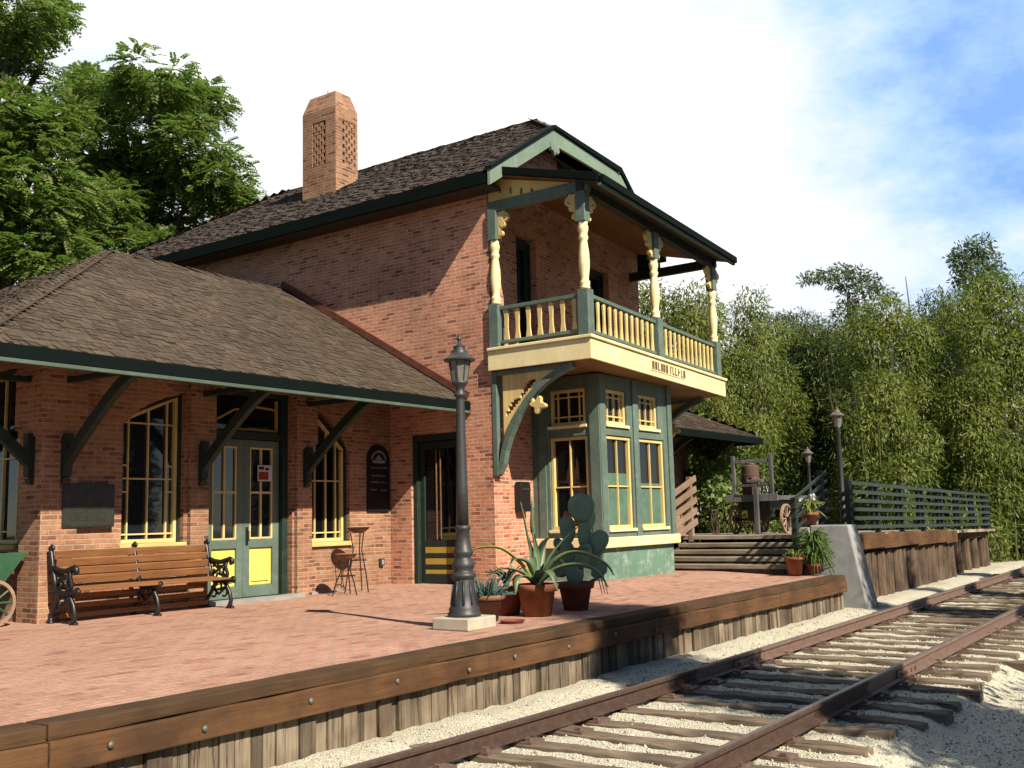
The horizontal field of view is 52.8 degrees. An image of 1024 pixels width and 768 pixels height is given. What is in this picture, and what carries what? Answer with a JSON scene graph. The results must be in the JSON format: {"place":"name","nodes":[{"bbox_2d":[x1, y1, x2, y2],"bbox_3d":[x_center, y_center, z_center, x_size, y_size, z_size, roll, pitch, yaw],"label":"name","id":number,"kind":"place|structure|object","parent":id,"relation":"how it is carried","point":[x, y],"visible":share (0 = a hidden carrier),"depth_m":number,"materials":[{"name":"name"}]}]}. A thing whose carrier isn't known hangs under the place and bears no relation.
{"place":"outdoors","nodes":[
{"label":"outdoors","id":0,"kind":"place"},
{"bbox_2d":[1,0,1023,517],"label":"sky","id":1,"kind":"structure","parent":0,"point":[794,137],"materials":[{"name":"white"}]},
{"bbox_2d":[270,521,1023,767],"bbox_3d":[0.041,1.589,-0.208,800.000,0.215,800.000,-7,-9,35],"label":"ground","id":2,"kind":"structure","parent":0,"point":[451,723],"depth_m":8.13,"materials":[{"name":"beige gravel"}]},
{"bbox_2d":[0,0,123,289],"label":"locust tree","id":3,"kind":"object","parent":2,"relation":"on","point":[33,136],"visible":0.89,"depth_m":23.99,"materials":[{"name":"green plant"}]},
{"bbox_2d":[27,37,269,253],"bbox_3d":[-10.444,-2.374,29.477,7.123,15.894,6.607,1,-8,-16],"label":"locust tree","id":4,"kind":"object","parent":2,"relation":"on","point":[190,181],"visible":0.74,"depth_m":29.50,"materials":[{"name":"green plant"}]},
{"bbox_2d":[0,569,826,725],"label":"platform","id":5,"kind":"structure","parent":2,"relation":"on","point":[56,669],"depth_m":9.30,"materials":[{"name":"brick"}]},
{"bbox_2d":[0,552,26,625],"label":"luggage cart","id":6,"kind":"object","parent":5,"relation":"on","point":[9,562],"visible":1,"depth_m":11.10,"materials":[{"name":"green wood"}]},
{"bbox_2d":[47,539,235,625],"bbox_3d":[-4.225,2.264,11.947,0.607,0.880,2.150,-7,-9,35],"label":"park bench","id":7,"kind":"object","parent":5,"relation":"on","point":[69,577],"visible":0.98,"depth_m":11.92,"materials":[{"name":"brown wood"}]},
{"bbox_2d":[332,553,357,595],"bbox_3d":[-2.268,2.636,14.238,0.372,0.582,0.364,-7,-9,35],"label":"plant stand","id":8,"kind":"object","parent":5,"relation":"on","point":[346,556],"visible":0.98,"depth_m":14.20,"materials":[{"name":"black metal"}]},
{"bbox_2d":[344,527,368,592],"bbox_3d":[-2.170,2.502,14.627,0.388,0.941,0.364,-7,-9,35],"label":"plant stand","id":9,"kind":"object","parent":5,"relation":"on","point":[359,530],"visible":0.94,"depth_m":14.59,"materials":[{"name":"black metal"}]},
{"bbox_2d":[0,91,763,623],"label":"station building","id":10,"kind":"structure","parent":5,"relation":"on","point":[178,387],"depth_m":15.37,"materials":[{"name":"brick"}]},
{"bbox_2d":[0,370,20,549],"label":"window","id":11,"kind":"structure","parent":10,"relation":"in","point":[9,466],"depth_m":12.13,"materials":[{"name":"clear glass"}]},
{"bbox_2d":[61,484,114,527],"bbox_3d":[-4.838,1.389,11.797,0.030,0.490,0.650,-7,-9,35],"label":"wall plaque","id":12,"kind":"object","parent":10,"relation":"attached to","point":[88,505],"depth_m":11.77,"materials":[{"name":"brown metal"}]},
{"bbox_2d":[118,395,186,547],"bbox_3d":[-4.450,1.039,12.674,0.240,1.940,0.940,-7,-9,35],"label":"window","id":13,"kind":"structure","parent":10,"relation":"in","point":[151,469],"depth_m":12.77,"materials":[{"name":"black"}]},
{"bbox_2d":[208,438,243,600],"bbox_3d":[-3.826,1.777,13.658,0.060,2.110,0.626,-7,-9,35],"label":"door","id":14,"kind":"structure","parent":10,"relation":"in","point":[225,526],"depth_m":13.72,"materials":[{"name":"green wood"}]},
{"bbox_2d":[242,440,278,596],"bbox_3d":[-3.440,1.832,14.153,0.117,2.110,0.626,-7,-9,35],"label":"door","id":15,"kind":"structure","parent":10,"relation":"in","point":[260,498],"depth_m":14.16,"materials":[{"name":"green wood"}]},
{"bbox_2d":[258,465,271,480],"bbox_3d":[-3.414,1.234,14.258,0.006,0.220,0.260,-7,-9,35],"label":"door notice","id":16,"kind":"object","parent":15,"relation":"attached to","point":[264,472],"depth_m":14.25,"materials":[{"name":"paper"}]},
{"bbox_2d":[312,416,351,546],"bbox_3d":[-2.710,1.345,15.124,0.240,2.040,0.820,-7,-9,35],"label":"window","id":17,"kind":"structure","parent":10,"relation":"in","point":[329,476],"depth_m":15.21,"materials":[{"name":"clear glass"}]},
{"bbox_2d":[366,445,389,511],"bbox_3d":[-2.058,1.449,15.881,0.032,1.025,0.500,-7,-9,35],"label":"notice board","id":18,"kind":"object","parent":10,"relation":"attached to","point":[378,476],"visible":1,"depth_m":15.86,"materials":[{"name":"black wood"}]},
{"bbox_2d":[420,440,456,583],"bbox_3d":[-1.071,1.939,15.674,0.770,2.150,0.050,-7,-9,35],"label":"screen door","id":19,"kind":"structure","parent":10,"relation":"in","point":[437,458],"depth_m":15.70,"materials":[{"name":"green wood"}]},
{"bbox_2d":[514,481,530,511],"bbox_3d":[0.181,1.701,15.569,0.131,0.450,0.350,-6,-9,30],"label":"mailbox","id":20,"kind":"object","parent":10,"relation":"attached to","point":[522,493],"visible":0.98,"depth_m":15.45,"materials":[{"name":"black metal"}]},
{"bbox_2d":[516,239,531,343],"bbox_3d":[0.100,-1.351,16.439,0.130,1.890,0.620,-6,-9,30],"label":"balcony door","id":21,"kind":"structure","parent":10,"relation":"in","point":[522,249],"depth_m":16.62,"materials":[{"name":"black"}]},
{"bbox_2d":[589,270,602,332],"bbox_3d":[1.456,-1.101,18.773,0.130,1.930,0.800,-6,-9,30],"label":"balcony door","id":22,"kind":"structure","parent":10,"relation":"in","point":[596,280],"depth_m":19.05,"materials":[{"name":"black glass"}]},
{"bbox_2d":[530,373,680,580],"bbox_3d":[1.433,1.562,16.680,1.540,3.150,2.500,-7,-9,35],"label":"bay window","id":23,"kind":"structure","parent":10,"relation":"in","point":[608,439],"depth_m":15.92,"materials":[{"name":"paint"}]},
{"bbox_2d":[0,575,847,767],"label":"platform edging","id":24,"kind":"object","parent":5,"relation":"attached to","point":[272,721],"visible":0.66,"depth_m":7.36,"materials":[{"name":"wood"}]},
{"bbox_2d":[433,334,495,631],"bbox_3d":[-0.475,0.897,9.757,0.420,2.772,0.430,-7,-9,35],"label":"lamp post","id":25,"kind":"object","parent":5,"relation":"on","point":[465,614],"visible":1,"depth_m":9.62,"materials":[{"name":"metal"}]},
{"bbox_2d":[474,573,514,620],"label":"potted succulent","id":26,"kind":"object","parent":5,"relation":"on","point":[490,597],"visible":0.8,"depth_m":10.10,"materials":[{"name":"plant"}]},
{"bbox_2d":[485,566,521,615],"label":"potted plant","id":27,"kind":"object","parent":5,"relation":"on","point":[510,605],"visible":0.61,"depth_m":10.71,"materials":[{"name":"ceramic"}]},
{"bbox_2d":[472,499,613,616],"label":"potted agave","id":28,"kind":"object","parent":5,"relation":"on","point":[536,594],"visible":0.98,"depth_m":10.48,"materials":[{"name":"plant"}]},
{"bbox_2d":[551,493,608,610],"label":"potted cactus","id":29,"kind":"object","parent":5,"relation":"on","point":[575,590],"visible":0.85,"depth_m":11.28,"materials":[{"name":"plant"}]},
{"bbox_2d":[674,541,809,574],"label":"steps","id":30,"kind":"structure","parent":5,"relation":"on","point":[755,557],"depth_m":17.50,"materials":[{"name":"brown wood"}]},
{"bbox_2d":[675,475,697,541],"bbox_3d":[2.911,2.443,18.353,0.115,1.661,1.651,-7,-9,35],"label":"stair railing","id":31,"kind":"object","parent":30,"relation":"on","point":[688,506],"visible":0.56,"depth_m":18.73,"materials":[{"name":"brown wood"}]},
{"bbox_2d":[790,470,829,550],"bbox_3d":[4.905,2.224,16.964,0.115,1.633,1.631,-7,-9,35],"label":"stair railing","id":32,"kind":"object","parent":30,"relation":"on","point":[820,497],"visible":0.82,"depth_m":16.79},
{"bbox_2d":[783,549,804,574],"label":"potted plant","id":33,"kind":"object","parent":5,"relation":"on","point":[794,562],"visible":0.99,"depth_m":16.12,"materials":[{"name":"orange plant"}]},
{"bbox_2d":[794,527,834,575],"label":"potted plant","id":34,"kind":"object","parent":5,"relation":"on","point":[813,544],"visible":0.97,"depth_m":16.14,"materials":[{"name":"green plant"}]},
{"bbox_2d":[409,742,624,767],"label":"railway tie","id":35,"kind":"object","parent":2,"relation":"on","point":[493,755],"visible":0.59,"depth_m":6.66,"materials":[{"name":"brown wood"}]},
{"bbox_2d":[507,737,784,767],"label":"railway tie","id":36,"kind":"object","parent":2,"relation":"on","point":[543,745],"visible":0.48,"depth_m":6.82,"materials":[{"name":"brown wood"}]},
{"bbox_2d":[638,279,668,345],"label":"bamboo clump","id":37,"kind":"object","parent":2,"relation":"on","point":[642,309],"visible":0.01,"depth_m":29.96,"materials":[{"name":"green plant"}]},
{"bbox_2d":[638,277,689,357],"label":"bamboo clump","id":38,"kind":"object","parent":2,"relation":"on","point":[665,306],"visible":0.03,"depth_m":30.30,"materials":[{"name":"green plant"}]},
{"bbox_2d":[342,567,1023,767],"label":"rail","id":39,"kind":"object","parent":2,"relation":"on","point":[450,749],"visible":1,"depth_m":8.31,"materials":[{"name":"brown metal"}]},
{"bbox_2d":[649,276,739,542],"bbox_3d":[5.300,1.112,29.400,3.643,8.836,3.544,-7,-9,35],"label":"bamboo clump","id":40,"kind":"object","parent":2,"relation":"on","point":[701,331],"visible":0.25,"depth_m":29.67,"materials":[{"name":"green plant"}]},
{"bbox_2d":[542,722,876,767],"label":"railway tie","id":41,"kind":"object","parent":2,"relation":"on","point":[776,756],"visible":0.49,"depth_m":7.03,"materials":[{"name":"brown wood"}]},
{"bbox_2d":[684,410,749,547],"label":"climbing shrub","id":42,"kind":"object","parent":2,"relation":"on","point":[715,477],"visible":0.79,"depth_m":24.33,"materials":[{"name":"green plant"}]},
{"bbox_2d":[574,716,873,757],"bbox_3d":[1.306,2.576,7.452,2.550,0.215,0.218,-7,-8,36],"label":"railway tie","id":43,"kind":"object","parent":2,"relation":"on","point":[815,746],"visible":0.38,"depth_m":7.30,"materials":[{"name":"brown wood"}]},
{"bbox_2d":[679,291,781,542],"bbox_3d":[6.311,1.468,30.868,3.187,8.774,3.763,-7,-9,35],"label":"bamboo clump","id":44,"kind":"object","parent":2,"relation":"on","point":[726,366],"visible":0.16,"depth_m":30.35,"materials":[{"name":"green plant"}]},
{"bbox_2d":[688,377,795,547],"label":"bamboo clump","id":45,"kind":"object","parent":2,"relation":"on","point":[723,406],"visible":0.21,"depth_m":27.75,"materials":[{"name":"green plant"}]},
{"bbox_2d":[614,704,898,740],"bbox_3d":[1.592,2.615,7.913,2.600,0.215,0.251,-7,-10,33],"label":"railway tie","id":46,"kind":"object","parent":2,"relation":"on","point":[888,734],"visible":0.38,"depth_m":7.71,"materials":[{"name":"brown wood"}]},
{"bbox_2d":[701,283,814,541],"bbox_3d":[7.170,1.320,30.705,3.620,9.120,3.554,-7,-9,35],"label":"bamboo clump","id":47,"kind":"object","parent":2,"relation":"on","point":[756,398],"visible":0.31,"depth_m":30.75,"materials":[{"name":"green plant"}]},
{"bbox_2d":[660,308,855,490],"bbox_3d":[8.712,1.600,37.016,8.155,9.190,5.229,-3,-8,14],"label":"dark tree","id":48,"kind":"object","parent":2,"relation":"on","point":[814,427],"visible":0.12,"depth_m":35.96,"materials":[{"name":"green plant"}]},
{"bbox_2d":[695,407,836,541],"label":"bamboo clump","id":49,"kind":"object","parent":2,"relation":"on","point":[751,449],"visible":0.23,"depth_m":27.40,"materials":[{"name":"green plant"}]},
{"bbox_2d":[732,315,833,541],"bbox_3d":[8.466,2.021,34.008,4.832,8.700,3.876,-7,-9,35],"label":"bamboo clump","id":50,"kind":"object","parent":2,"relation":"on","point":[786,490],"visible":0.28,"depth_m":33.62,"materials":[{"name":"green plant"}]},
{"bbox_2d":[647,693,928,731],"bbox_3d":[2.010,2.668,8.312,2.550,0.215,0.218,-6,-10,36],"label":"railway tie","id":51,"kind":"object","parent":2,"relation":"on","point":[854,716],"visible":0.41,"depth_m":8.18,"materials":[{"name":"brown wood"}]},
{"bbox_2d":[626,683,953,725],"bbox_3d":[2.225,2.705,8.701,2.800,0.215,0.228,-7,-10,36],"label":"railway tie","id":52,"kind":"object","parent":2,"relation":"on","point":[945,717],"visible":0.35,"depth_m":8.50,"materials":[{"name":"brown wood"}]},
{"bbox_2d":[749,307,838,528],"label":"bamboo clump","id":53,"kind":"object","parent":2,"relation":"on","point":[800,359],"visible":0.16,"depth_m":36.31,"materials":[{"name":"green plant"}]},
{"bbox_2d":[777,307,855,524],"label":"bamboo clump","id":54,"kind":"object","parent":2,"relation":"on","point":[816,329],"visible":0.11,"depth_m":37.35,"materials":[{"name":"green plant"}]},
{"bbox_2d":[781,314,857,515],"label":"bamboo clump","id":55,"kind":"object","parent":2,"relation":"on","point":[826,363],"visible":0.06,"depth_m":38.05,"materials":[{"name":"green plant"}]},
{"bbox_2d":[698,679,962,712],"bbox_3d":[2.541,2.758,9.077,2.650,0.215,0.229,-7,-9,35],"label":"railway tie","id":56,"kind":"object","parent":2,"relation":"on","point":[956,706],"visible":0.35,"depth_m":8.91,"materials":[{"name":"brown wood"}]},
{"bbox_2d":[683,669,983,702],"bbox_3d":[2.860,2.801,9.538,2.750,0.215,0.238,-6,-7,34],"label":"railway tie","id":57,"kind":"object","parent":2,"relation":"on","point":[976,695],"visible":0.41,"depth_m":9.38,"materials":[{"name":"brown wood"}]},
{"bbox_2d":[787,301,886,524],"bbox_3d":[11.344,2.040,34.997,3.963,9.758,4.332,1,-8,-19],"label":"bamboo clump","id":58,"kind":"object","parent":2,"relation":"on","point":[842,399],"visible":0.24,"depth_m":34.65,"materials":[{"name":"green plant"}]},
{"bbox_2d":[681,529,995,597],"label":"freight platform","id":59,"kind":"structure","parent":2,"relation":"on","point":[921,558],"depth_m":20.25,"materials":[{"name":"brown wood"}]},
{"bbox_2d":[725,454,817,533],"bbox_3d":[5.495,2.348,21.843,1.220,1.600,2.550,-7,-9,35],"label":"baggage wagon","id":60,"kind":"object","parent":59,"relation":"on","point":[757,506],"visible":0.75,"depth_m":21.06,"materials":[{"name":"grey wood"}]},
{"bbox_2d":[741,463,759,494],"bbox_3d":[4.950,1.977,21.403,0.376,0.700,0.372,-7,-9,35],"label":"wooden barrel","id":61,"kind":"object","parent":60,"relation":"on","point":[749,471],"visible":0.62,"depth_m":21.27,"materials":[{"name":"brown wood"}]},
{"bbox_2d":[802,447,812,501],"bbox_3d":[6.752,2.400,23.377,0.251,1.950,0.251,-7,-9,35],"label":"lamp post","id":62,"kind":"object","parent":59,"relation":"on","point":[807,452],"visible":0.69,"depth_m":23.41,"materials":[{"name":"metal"}]},
{"bbox_2d":[830,407,846,524],"bbox_3d":[5.669,1.481,17.786,0.251,2.180,0.251,-7,-9,35],"label":"lamp post","id":63,"kind":"object","parent":59,"relation":"on","point":[836,415],"visible":0.87,"depth_m":17.78,"materials":[{"name":"metal"}]},
{"bbox_2d":[844,479,991,531],"bbox_3d":[9.023,2.675,22.075,0.118,1.103,11.640,-7,-9,35],"label":"platform railing","id":64,"kind":"object","parent":59,"relation":"on","point":[875,518],"visible":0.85,"depth_m":20.62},
{"bbox_2d":[799,524,878,608],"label":"concrete pier","id":65,"kind":"structure","parent":2,"relation":"on","point":[849,559],"depth_m":16.23,"materials":[{"name":"grey concrete"}]},
{"bbox_2d":[797,493,825,524],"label":"potted plant","id":66,"kind":"object","parent":65,"relation":"on","point":[810,514],"visible":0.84,"depth_m":16.70,"materials":[{"name":"green plant"}]},
{"bbox_2d":[700,662,983,689],"bbox_3d":[3.083,2.842,9.930,2.700,0.215,0.217,-6,-8,36],"label":"railway tie","id":67,"kind":"object","parent":2,"relation":"on","point":[919,679],"visible":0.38,"depth_m":9.75,"materials":[{"name":"brown wood"}]},
{"bbox_2d":[795,261,899,337],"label":"eucalyptus tree","id":68,"kind":"object","parent":2,"relation":"on","point":[848,277],"visible":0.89,"depth_m":44.55,"materials":[{"name":"green plant"}]},
{"bbox_2d":[829,284,876,400],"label":"evergreen tree","id":69,"kind":"object","parent":2,"relation":"on","point":[855,300],"visible":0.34,"depth_m":41.10,"materials":[{"name":"green plant"}]},
{"bbox_2d":[824,444,913,530],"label":"bamboo clump","id":70,"kind":"object","parent":2,"relation":"on","point":[835,509],"visible":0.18,"depth_m":29.02,"materials":[{"name":"green plant"}]},
{"bbox_2d":[742,651,999,672],"bbox_3d":[3.643,2.928,10.739,2.600,0.215,0.251,-6,-9,33],"label":"railway tie","id":71,"kind":"object","parent":2,"relation":"on","point":[941,664],"visible":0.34,"depth_m":10.59,"materials":[{"name":"brown wood"}]},
{"bbox_2d":[793,290,953,530],"bbox_3d":[10.290,1.429,29.678,4.367,8.328,3.875,-7,-9,35],"label":"bamboo clump","id":72,"kind":"object","parent":2,"relation":"on","point":[867,358],"visible":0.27,"depth_m":29.45,"materials":[{"name":"green plant"}]},
{"bbox_2d":[758,659,991,681],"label":"railway tie","id":73,"kind":"object","parent":2,"relation":"on","point":[941,673],"visible":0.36,"depth_m":10.08,"materials":[{"name":"brown wood"}]},
{"bbox_2d":[817,364,934,530],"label":"bamboo clump","id":74,"kind":"object","parent":2,"relation":"on","point":[863,444],"visible":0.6,"depth_m":27.93,"materials":[{"name":"green plant"}]},
{"bbox_2d":[826,397,971,547],"bbox_3d":[10.524,2.898,28.307,3.771,5.083,3.693,-7,-9,35],"label":"bamboo clump","id":75,"kind":"object","parent":2,"relation":"on","point":[908,460],"visible":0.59,"depth_m":27.81,"materials":[{"name":"green plant"}]},
{"bbox_2d":[842,288,972,530],"bbox_3d":[11.440,1.338,30.122,3.631,8.350,3.324,-3,-8,8],"label":"bamboo clump","id":76,"kind":"object","parent":2,"relation":"on","point":[914,371],"visible":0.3,"depth_m":29.82,"materials":[{"name":"green plant"}]},
{"bbox_2d":[793,647,1023,672],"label":"railway tie","id":77,"kind":"object","parent":2,"relation":"on","point":[1017,665],"visible":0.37,"depth_m":10.94,"materials":[{"name":"brown wood"}]},
{"bbox_2d":[808,641,1019,659],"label":"railway tie","id":78,"kind":"object","parent":2,"relation":"on","point":[827,645],"visible":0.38,"depth_m":11.46,"materials":[{"name":"brown wood"}]},
{"bbox_2d":[805,632,1023,645],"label":"railway tie","id":79,"kind":"object","parent":2,"relation":"on","point":[915,638],"visible":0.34,"depth_m":12.44,"materials":[{"name":"brown wood"}]},
{"bbox_2d":[814,308,1023,478],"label":"dark tree","id":80,"kind":"object","parent":2,"relation":"on","point":[905,361],"visible":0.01,"depth_m":36.98,"materials":[{"name":"green plant"}]},
{"bbox_2d":[818,627,1023,640],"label":"railway tie","id":81,"kind":"object","parent":2,"relation":"on","point":[991,636],"visible":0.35,"depth_m":12.77,"materials":[{"name":"brown wood"}]},
{"bbox_2d":[826,636,1023,652],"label":"railway tie","id":82,"kind":"object","parent":2,"relation":"on","point":[975,645],"visible":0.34,"depth_m":11.92,"materials":[{"name":"brown wood"}]},
{"bbox_2d":[886,284,970,515],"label":"bamboo clump","id":83,"kind":"object","parent":2,"relation":"on","point":[929,305],"visible":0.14,"depth_m":33.26,"materials":[{"name":"green plant"}]},
{"bbox_2d":[841,621,1023,630],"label":"railway tie","id":84,"kind":"object","parent":2,"relation":"on","point":[1009,627],"visible":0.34,"depth_m":13.67,"materials":[{"name":"brown wood"}]},
{"bbox_2d":[875,610,1000,615],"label":"railway tie","id":85,"kind":"object","parent":2,"relation":"on","point":[958,613],"visible":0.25,"depth_m":15.22,"materials":[{"name":"brown wood"}]},
{"bbox_2d":[874,432,1004,555],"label":"bamboo clump","id":86,"kind":"object","parent":2,"relation":"on","point":[949,486],"visible":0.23,"depth_m":29.14,"materials":[{"name":"green plant"}]},
{"bbox_2d":[864,624,1023,635],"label":"railway tie","id":87,"kind":"object","parent":2,"relation":"on","point":[997,632],"visible":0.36,"depth_m":13.17,"materials":[{"name":"brown wood"}]},
{"bbox_2d":[872,610,1023,618],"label":"railway tie","id":88,"kind":"object","parent":2,"relation":"on","point":[945,615],"visible":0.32,"depth_m":14.89,"materials":[{"name":"brown wood"}]},
{"bbox_2d":[890,606,1008,612],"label":"railway tie","id":89,"kind":"object","parent":2,"relation":"on","point":[925,608],"visible":0.3,"depth_m":15.70,"materials":[{"name":"brown wood"}]},
{"bbox_2d":[895,284,1006,459],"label":"bamboo clump","id":90,"kind":"object","parent":2,"relation":"on","point":[951,356],"visible":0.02,"depth_m":34.16,"materials":[{"name":"green plant"}]},
{"bbox_2d":[885,617,1023,626],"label":"railway tie","id":91,"kind":"object","parent":2,"relation":"on","point":[1018,623],"visible":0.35,"depth_m":14.02,"materials":[{"name":"brown wood"}]},
{"bbox_2d":[894,615,1023,621],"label":"railway tie","id":92,"kind":"object","parent":2,"relation":"on","point":[944,618],"visible":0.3,"depth_m":14.55,"materials":[{"name":"brown wood"}]},
{"bbox_2d":[910,277,1023,560],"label":"bamboo clump","id":93,"kind":"object","parent":2,"relation":"on","point":[962,341],"visible":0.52,"depth_m":29.61,"materials":[{"name":"green plant"}]},
{"bbox_2d":[916,403,1023,561],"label":"bamboo clump","id":94,"kind":"object","parent":2,"relation":"on","point":[978,449],"visible":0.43,"depth_m":28.57,"materials":[{"name":"green plant"}]},
{"bbox_2d":[927,604,1012,609],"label":"railway tie","id":95,"kind":"object","parent":2,"relation":"on","point":[939,606],"visible":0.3,"depth_m":16.02,"materials":[{"name":"brown wood"}]},
{"bbox_2d":[926,355,1023,562],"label":"bamboo clump","id":96,"kind":"object","parent":2,"relation":"on","point":[953,405],"visible":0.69,"depth_m":28.72,"materials":[{"name":"green plant"}]},
{"bbox_2d":[933,603,1019,607],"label":"railway tie","id":97,"kind":"object","parent":2,"relation":"on","point":[998,605],"visible":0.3,"depth_m":16.41,"materials":[{"name":"brown wood"}]},
{"bbox_2d":[941,232,1012,397],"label":"eucalyptus tree","id":98,"kind":"object","parent":2,"relation":"on","point":[974,255],"visible":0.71,"depth_m":43.36,"materials":[{"name":"green plant"}]},
{"bbox_2d":[931,266,1023,559],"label":"bamboo clump","id":99,"kind":"object","parent":2,"relation":"on","point":[994,314],"visible":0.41,"depth_m":30.00,"materials":[{"name":"green plant"}]},
{"bbox_2d":[942,597,1023,604],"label":"railway tie","id":100,"kind":"object","parent":2,"relation":"on","point":[950,599],"visible":0.33,"depth_m":16.92,"materials":[{"name":"brown wood"}]},
{"bbox_2d":[955,594,1023,599],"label":"railway tie","id":101,"kind":"object","parent":2,"relation":"on","point":[967,596],"visible":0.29,"depth_m":17.78,"materials":[{"name":"brown wood"}]},
{"bbox_2d":[958,267,1023,555],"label":"bamboo clump","id":102,"kind":"object","parent":2,"relation":"on","point":[1019,331],"visible":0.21,"depth_m":30.50,"materials":[{"name":"green plant"}]},
{"bbox_2d":[990,438,1023,559],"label":"clump","id":103,"kind":"object","parent":2,"relation":"on","point":[1019,543],"visible":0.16,"depth_m":29.13,"materials":[{"name":"green plant"}]},
{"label":"railway tie","id":104,"kind":"object","parent":2,"relation":"on","visible":0},
{"bbox_2d":[673,604,1023,767],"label":"rail","id":105,"kind":"object","parent":104,"relation":"on","point":[756,742],"visible":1,"depth_m":7.79,"materials":[{"name":"brown metal"}]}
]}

